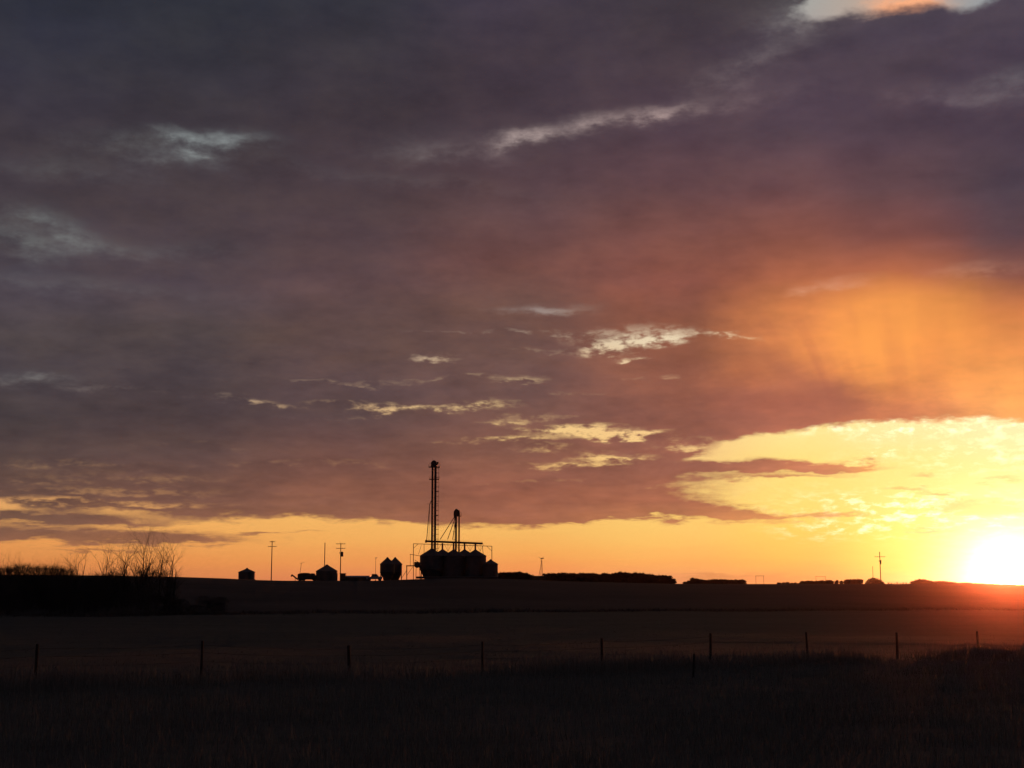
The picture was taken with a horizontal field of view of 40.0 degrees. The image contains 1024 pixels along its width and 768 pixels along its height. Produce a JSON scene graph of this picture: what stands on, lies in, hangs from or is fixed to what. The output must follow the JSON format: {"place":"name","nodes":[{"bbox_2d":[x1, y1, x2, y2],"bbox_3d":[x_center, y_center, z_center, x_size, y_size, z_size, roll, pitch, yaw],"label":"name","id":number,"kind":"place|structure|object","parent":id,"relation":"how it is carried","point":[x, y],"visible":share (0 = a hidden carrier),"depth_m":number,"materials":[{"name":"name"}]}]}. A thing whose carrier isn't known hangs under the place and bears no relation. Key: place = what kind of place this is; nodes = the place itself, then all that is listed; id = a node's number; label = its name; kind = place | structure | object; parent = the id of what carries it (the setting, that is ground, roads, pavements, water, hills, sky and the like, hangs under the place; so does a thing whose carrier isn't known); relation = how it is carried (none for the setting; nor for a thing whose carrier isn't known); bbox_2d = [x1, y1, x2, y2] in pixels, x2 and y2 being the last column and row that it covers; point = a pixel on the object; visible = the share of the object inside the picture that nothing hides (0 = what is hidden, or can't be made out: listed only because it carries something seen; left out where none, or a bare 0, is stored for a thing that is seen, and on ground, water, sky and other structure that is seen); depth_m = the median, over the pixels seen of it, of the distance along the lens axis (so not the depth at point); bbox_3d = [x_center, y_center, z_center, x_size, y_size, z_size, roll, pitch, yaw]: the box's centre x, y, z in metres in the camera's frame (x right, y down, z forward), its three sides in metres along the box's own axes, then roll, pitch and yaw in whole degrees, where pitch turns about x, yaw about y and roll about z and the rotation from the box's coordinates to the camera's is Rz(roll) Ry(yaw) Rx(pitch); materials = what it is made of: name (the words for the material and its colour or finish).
{"place":"outdoors","nodes":[
{"label":"outdoors","id":0,"kind":"place"},
{"bbox_2d":[0,575,1023,767],"bbox_3d":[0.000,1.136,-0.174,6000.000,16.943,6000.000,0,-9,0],"label":"ground","id":1,"kind":"structure","parent":0,"point":[438,594],"depth_m":78.46,"materials":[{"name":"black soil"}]},
{"bbox_2d":[1,567,14,598],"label":"willow shrub","id":2,"kind":"object","parent":1,"relation":"on","point":[6,575],"visible":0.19,"depth_m":202.99,"materials":[{"name":"brown plant"}]},
{"bbox_2d":[0,558,38,609],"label":"willow shrub","id":3,"kind":"object","parent":1,"relation":"on","point":[10,570],"visible":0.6,"depth_m":197.99,"materials":[{"name":"brown plant"}]},
{"bbox_2d":[0,553,41,606],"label":"willow shrub","id":4,"kind":"object","parent":1,"relation":"on","point":[19,573],"visible":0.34,"depth_m":205.87,"materials":[{"name":"brown plant"}]},
{"bbox_2d":[10,554,49,608],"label":"willow shrub","id":5,"kind":"object","parent":1,"relation":"on","point":[31,578],"visible":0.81,"depth_m":199.59,"materials":[{"name":"brown plant"}]},
{"bbox_2d":[23,556,63,607],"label":"willow shrub","id":6,"kind":"object","parent":1,"relation":"on","point":[37,578],"visible":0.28,"depth_m":203.56,"materials":[{"name":"brown plant"}]},
{"bbox_2d":[32,558,75,608],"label":"willow shrub","id":7,"kind":"object","parent":1,"relation":"on","point":[46,569],"visible":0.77,"depth_m":198.46,"materials":[{"name":"brown plant"}]},
{"bbox_2d":[35,554,80,593],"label":"willow shrub","id":8,"kind":"object","parent":1,"relation":"on","point":[59,570],"visible":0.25,"depth_m":204.94,"materials":[{"name":"brown plant"}]},
{"bbox_2d":[42,554,91,605],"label":"willow shrub","id":9,"kind":"object","parent":1,"relation":"on","point":[69,572],"visible":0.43,"depth_m":201.91,"materials":[{"name":"brown plant"}]},
{"bbox_2d":[55,542,93,606],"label":"bare tree","id":10,"kind":"object","parent":1,"relation":"on","point":[77,576],"visible":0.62,"depth_m":202.22,"materials":[{"name":"brown plant"}]},
{"bbox_2d":[79,571,110,610],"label":"willow shrub","id":11,"kind":"object","parent":1,"relation":"on","point":[98,591],"visible":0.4,"depth_m":192.98,"materials":[{"name":"black plant"}]},
{"bbox_2d":[84,533,131,606],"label":"bare tree","id":12,"kind":"object","parent":1,"relation":"on","point":[111,568],"visible":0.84,"depth_m":201.58,"materials":[{"name":"brown plant"}]},
{"bbox_2d":[90,541,140,606],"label":"bare tree","id":13,"kind":"object","parent":1,"relation":"on","point":[115,574],"visible":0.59,"depth_m":204.70,"materials":[{"name":"brown plant"}]},
{"bbox_2d":[100,535,135,606],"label":"bare tree","id":14,"kind":"object","parent":1,"relation":"on","point":[123,581],"visible":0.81,"depth_m":201.73,"materials":[{"name":"brown plant"}]},
{"bbox_2d":[110,541,158,607],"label":"bare tree","id":15,"kind":"object","parent":1,"relation":"on","point":[129,577],"visible":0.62,"depth_m":204.28,"materials":[{"name":"brown plant"}]},
{"bbox_2d":[106,516,166,610],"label":"bare tree","id":16,"kind":"object","parent":1,"relation":"on","point":[144,576],"visible":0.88,"depth_m":197.61,"materials":[{"name":"brown plant"}]},
{"bbox_2d":[119,525,167,607],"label":"bare tree","id":17,"kind":"object","parent":1,"relation":"on","point":[142,573],"visible":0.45,"depth_m":204.90,"materials":[{"name":"brown plant"}]},
{"bbox_2d":[122,522,172,608],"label":"bare tree","id":18,"kind":"object","parent":1,"relation":"on","point":[139,574],"visible":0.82,"depth_m":200.34,"materials":[{"name":"brown plant"}]},
{"bbox_2d":[144,522,181,607],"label":"bare tree","id":19,"kind":"object","parent":1,"relation":"on","point":[158,595],"visible":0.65,"depth_m":204.56,"materials":[{"name":"brown plant"}]},
{"bbox_2d":[147,531,190,609],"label":"bare tree","id":20,"kind":"object","parent":1,"relation":"on","point":[174,587],"visible":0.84,"depth_m":202.66,"materials":[{"name":"brown plant"}]},
{"bbox_2d":[153,528,187,609],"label":"bare tree","id":21,"kind":"object","parent":1,"relation":"on","point":[167,580],"visible":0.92,"depth_m":201.80,"materials":[{"name":"brown plant"}]},
{"bbox_2d":[169,599,191,614],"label":"willow shrub","id":22,"kind":"object","parent":1,"relation":"on","point":[180,604],"visible":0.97,"depth_m":180.91,"materials":[{"name":"black plant"}]},
{"bbox_2d":[196,596,212,601],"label":"willow shrub","id":23,"kind":"object","parent":1,"relation":"on","point":[202,598],"visible":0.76,"depth_m":226.29,"materials":[{"name":"black plant"}]},
{"bbox_2d":[204,600,216,607],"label":"willow shrub","id":24,"kind":"object","parent":1,"relation":"on","point":[207,601],"visible":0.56,"depth_m":208.53,"materials":[{"name":"black plant"}]},
{"bbox_2d":[238,568,255,579],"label":"grain bin","id":25,"kind":"object","parent":1,"relation":"on","point":[247,574],"visible":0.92,"depth_m":386.62,"materials":[{"name":"metal"}]},
{"bbox_2d":[268,541,276,579],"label":"utility pole","id":26,"kind":"object","parent":1,"relation":"on","point":[271,558],"visible":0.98,"depth_m":395.03,"materials":[{"name":"brown wood"}]},
{"bbox_2d":[297,573,316,580],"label":"grain truck","id":27,"kind":"object","parent":1,"relation":"on","point":[306,576],"visible":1,"depth_m":390.36,"materials":[{"name":"paint"}]},
{"bbox_2d":[316,564,337,580],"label":"grain bin","id":28,"kind":"object","parent":1,"relation":"on","point":[326,572],"visible":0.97,"depth_m":390.09,"materials":[{"name":"metal"}]},
{"bbox_2d":[336,543,344,580],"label":"utility pole","id":29,"kind":"object","parent":1,"relation":"on","point":[340,552],"visible":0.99,"depth_m":394.70,"materials":[{"name":"brown wood"}]},
{"bbox_2d":[339,573,346,580],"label":"shed","id":30,"kind":"structure","parent":1,"relation":"on","point":[343,576],"depth_m":394.36,"materials":[{"name":"black"}]},
{"bbox_2d":[346,576,370,580],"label":"machine shed","id":31,"kind":"structure","parent":1,"relation":"on","point":[355,578],"depth_m":395.78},
{"bbox_2d":[366,574,382,580],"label":"pickup truck","id":32,"kind":"object","parent":1,"relation":"on","point":[373,576],"visible":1,"depth_m":389.48,"materials":[{"name":"paint"}]},
{"bbox_2d":[380,557,394,579],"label":"hopper bin","id":33,"kind":"object","parent":1,"relation":"on","point":[387,568],"visible":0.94,"depth_m":397.08,"materials":[{"name":"metal"}]},
{"bbox_2d":[391,557,402,579],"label":"hopper bin","id":34,"kind":"object","parent":1,"relation":"on","point":[398,567],"visible":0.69,"depth_m":400.80,"materials":[{"name":"metal"}]},
{"bbox_2d":[401,554,418,579],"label":"loading frame","id":35,"kind":"object","parent":1,"relation":"on","point":[406,568],"visible":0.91,"depth_m":398.55,"materials":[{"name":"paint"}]},
{"bbox_2d":[414,560,423,573],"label":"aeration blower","id":36,"kind":"object","parent":1,"relation":"on","point":[417,564],"visible":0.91,"depth_m":394.90,"materials":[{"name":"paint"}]},
{"bbox_2d":[420,548,442,575],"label":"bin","id":37,"kind":"object","parent":1,"relation":"on","point":[431,561],"visible":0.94,"depth_m":396.15,"materials":[{"name":"metal"}]},
{"bbox_2d":[425,539,482,551],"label":"overhead conveyor","id":38,"kind":"object","parent":37,"relation":"on","point":[457,542],"visible":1,"depth_m":400.49,"materials":[{"name":"metal"}]},
{"bbox_2d":[426,459,439,549],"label":"bucket elevator","id":39,"kind":"object","parent":1,"relation":"on","point":[434,477],"visible":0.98,"depth_m":402.83,"materials":[{"name":"paint"}]},
{"bbox_2d":[438,549,447,575],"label":"grain bin","id":40,"kind":"object","parent":1,"relation":"on","point":[443,552],"visible":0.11,"depth_m":404.39,"materials":[{"name":"metal"}]},
{"bbox_2d":[413,543,482,578],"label":"gantry frame","id":41,"kind":"object","parent":1,"relation":"on","point":[430,544],"visible":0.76,"depth_m":407.45,"materials":[{"name":"paint"}]},
{"bbox_2d":[440,509,461,552],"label":"bucket elevator","id":42,"kind":"object","parent":1,"relation":"on","point":[457,512],"visible":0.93,"depth_m":403.70,"materials":[{"name":"paint"}]},
{"bbox_2d":[443,549,463,575],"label":"grain bin","id":43,"kind":"object","parent":1,"relation":"on","point":[453,562],"visible":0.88,"depth_m":396.26,"materials":[{"name":"metal"}]},
{"bbox_2d":[416,576,497,578],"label":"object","id":44,"kind":"structure","parent":1,"relation":"on","point":[437,577],"depth_m":388.64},
{"bbox_2d":[460,550,469,555],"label":"grain bin","id":45,"kind":"object","parent":1,"relation":"on","point":[464,552],"visible":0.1,"depth_m":404.37,"materials":[{"name":"metal"}]},
{"bbox_2d":[464,549,486,575],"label":"grain bin","id":46,"kind":"object","parent":1,"relation":"on","point":[475,560],"visible":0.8,"depth_m":396.17,"materials":[{"name":"metal"}]},
{"bbox_2d":[483,559,497,575],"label":"grain bin","id":47,"kind":"object","parent":1,"relation":"on","point":[490,567],"visible":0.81,"depth_m":393.44,"materials":[{"name":"metal"}]},
{"bbox_2d":[498,572,505,578],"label":"hedge shrub","id":48,"kind":"object","parent":1,"relation":"on","point":[501,575],"visible":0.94,"depth_m":409.50,"materials":[{"name":"black plant"}]},
{"bbox_2d":[505,572,513,578],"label":"hedge shrub","id":49,"kind":"object","parent":1,"relation":"on","point":[508,575],"visible":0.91,"depth_m":409.03,"materials":[{"name":"black plant"}]},
{"bbox_2d":[0,651,1023,767],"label":"dry grass","id":50,"kind":"structure","parent":1,"relation":"on","point":[323,692],"depth_m":29.23,"materials":[{"name":"black plant"}]},
{"bbox_2d":[0,638,1023,695],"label":"tall grass","id":51,"kind":"structure","parent":1,"relation":"on","point":[6,682],"depth_m":47.25,"materials":[{"name":"plant"}]},
{"bbox_2d":[1,606,1023,617],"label":"weed strip","id":52,"kind":"object","parent":1,"relation":"on","point":[599,610],"visible":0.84,"depth_m":214.82,"materials":[{"name":"black plant"}]},
{"bbox_2d":[6,631,1023,683],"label":"wire fence","id":53,"kind":"object","parent":1,"relation":"on","point":[348,655],"visible":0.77,"depth_m":47.87,"materials":[{"name":"black metal"}]},
{"bbox_2d":[516,572,525,578],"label":"hedge shrub","id":54,"kind":"object","parent":1,"relation":"on","point":[520,576],"visible":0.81,"depth_m":408.77,"materials":[{"name":"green plant"}]},
{"bbox_2d":[524,574,533,579],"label":"hedge shrub","id":55,"kind":"object","parent":1,"relation":"on","point":[528,576],"visible":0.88,"depth_m":408.74,"materials":[{"name":"black plant"}]},
{"bbox_2d":[531,576,545,579],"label":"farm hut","id":56,"kind":"object","parent":1,"relation":"on","point":[538,577],"visible":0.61,"depth_m":411.63,"materials":[{"name":"black"}]},
{"bbox_2d":[545,572,553,580],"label":"hedge shrub","id":57,"kind":"object","parent":1,"relation":"on","point":[549,576],"visible":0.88,"depth_m":415.21,"materials":[{"name":"black plant"}]},
{"bbox_2d":[553,573,561,580],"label":"hedge shrub","id":58,"kind":"object","parent":1,"relation":"on","point":[556,577],"visible":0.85,"depth_m":414.49,"materials":[{"name":"black plant"}]},
{"bbox_2d":[561,573,569,580],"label":"hedge shrub","id":59,"kind":"object","parent":1,"relation":"on","point":[566,577],"visible":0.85,"depth_m":415.41,"materials":[{"name":"black plant"}]},
{"bbox_2d":[572,572,579,581],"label":"hedge shrub","id":60,"kind":"object","parent":1,"relation":"on","point":[576,578],"visible":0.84,"depth_m":415.63,"materials":[{"name":"black plant"}]},
{"bbox_2d":[579,573,588,581],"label":"hedge shrub","id":61,"kind":"object","parent":1,"relation":"on","point":[584,575],"visible":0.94,"depth_m":414.86,"materials":[{"name":"black plant"}]},
{"bbox_2d":[584,573,591,581],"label":"hedge shrub","id":62,"kind":"object","parent":1,"relation":"on","point":[589,575],"visible":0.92,"depth_m":415.25,"materials":[{"name":"black plant"}]},
{"bbox_2d":[588,573,595,581],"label":"hedge shrub","id":63,"kind":"object","parent":1,"relation":"on","point":[592,577],"visible":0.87,"depth_m":415.21,"materials":[{"name":"black plant"}]},
{"bbox_2d":[595,574,602,581],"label":"hedge shrub","id":64,"kind":"object","parent":1,"relation":"on","point":[597,576],"visible":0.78,"depth_m":414.91,"materials":[{"name":"black plant"}]},
{"bbox_2d":[600,573,609,581],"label":"hedge shrub","id":65,"kind":"object","parent":1,"relation":"on","point":[604,577],"visible":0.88,"depth_m":414.64,"materials":[{"name":"black plant"}]},
{"bbox_2d":[605,572,614,581],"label":"hedge shrub","id":66,"kind":"object","parent":1,"relation":"on","point":[610,578],"visible":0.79,"depth_m":414.61,"materials":[{"name":"black plant"}]},
{"bbox_2d":[611,572,617,582],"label":"hedge shrub","id":67,"kind":"object","parent":1,"relation":"on","point":[613,575],"visible":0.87,"depth_m":415.41,"materials":[{"name":"black plant"}]},
{"bbox_2d":[617,571,624,582],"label":"hedge shrub","id":68,"kind":"object","parent":1,"relation":"on","point":[621,574],"visible":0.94,"depth_m":415.98,"materials":[{"name":"black plant"}]},
{"bbox_2d":[624,572,629,582],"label":"hedge shrub","id":69,"kind":"object","parent":1,"relation":"on","point":[627,575],"visible":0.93,"depth_m":415.99,"materials":[{"name":"black plant"}]},
{"bbox_2d":[626,572,636,582],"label":"hedge shrub","id":70,"kind":"object","parent":1,"relation":"on","point":[632,577],"visible":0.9,"depth_m":414.98,"materials":[{"name":"black plant"}]},
{"bbox_2d":[636,573,644,582],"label":"hedge shrub","id":71,"kind":"object","parent":1,"relation":"on","point":[638,578],"visible":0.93,"depth_m":415.43,"materials":[{"name":"black plant"}]},
{"bbox_2d":[642,573,651,582],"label":"hedge shrub","id":72,"kind":"object","parent":1,"relation":"on","point":[648,578],"visible":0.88,"depth_m":415.34,"materials":[{"name":"black plant"}]},
{"bbox_2d":[651,575,660,583],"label":"hedge shrub","id":73,"kind":"object","parent":1,"relation":"on","point":[654,577],"visible":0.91,"depth_m":415.57,"materials":[{"name":"black plant"}]},
{"bbox_2d":[659,576,668,583],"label":"hedge shrub","id":74,"kind":"object","parent":1,"relation":"on","point":[662,581],"visible":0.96,"depth_m":415.28,"materials":[{"name":"black plant"}]},
{"bbox_2d":[665,575,673,583],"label":"hedge shrub","id":75,"kind":"object","parent":1,"relation":"on","point":[669,578],"visible":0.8,"depth_m":420.24,"materials":[{"name":"black plant"}]},
{"bbox_2d":[690,577,697,583],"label":"hedge shrub","id":76,"kind":"object","parent":1,"relation":"on","point":[694,579],"visible":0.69,"depth_m":449.73,"materials":[{"name":"black plant"}]},
{"bbox_2d":[735,580,745,583],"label":"hedge shrub","id":77,"kind":"object","parent":1,"relation":"on","point":[740,582],"visible":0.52,"depth_m":449.37,"materials":[{"name":"black plant"}]},
{"bbox_2d":[865,577,884,583],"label":"rounded tree","id":78,"kind":"object","parent":1,"relation":"on","point":[872,580],"visible":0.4,"depth_m":467.69,"materials":[{"name":"brown plant"}]},
{"bbox_2d":[879,552,880,583],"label":"utility pole","id":79,"kind":"object","parent":1,"relation":"on","point":[880,568],"visible":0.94,"depth_m":465.99,"materials":[{"name":"brown wood"}]},
{"bbox_2d":[0,0,1023,584],"label":"sky","id":80,"kind":"structure","parent":0,"point":[683,290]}
]}

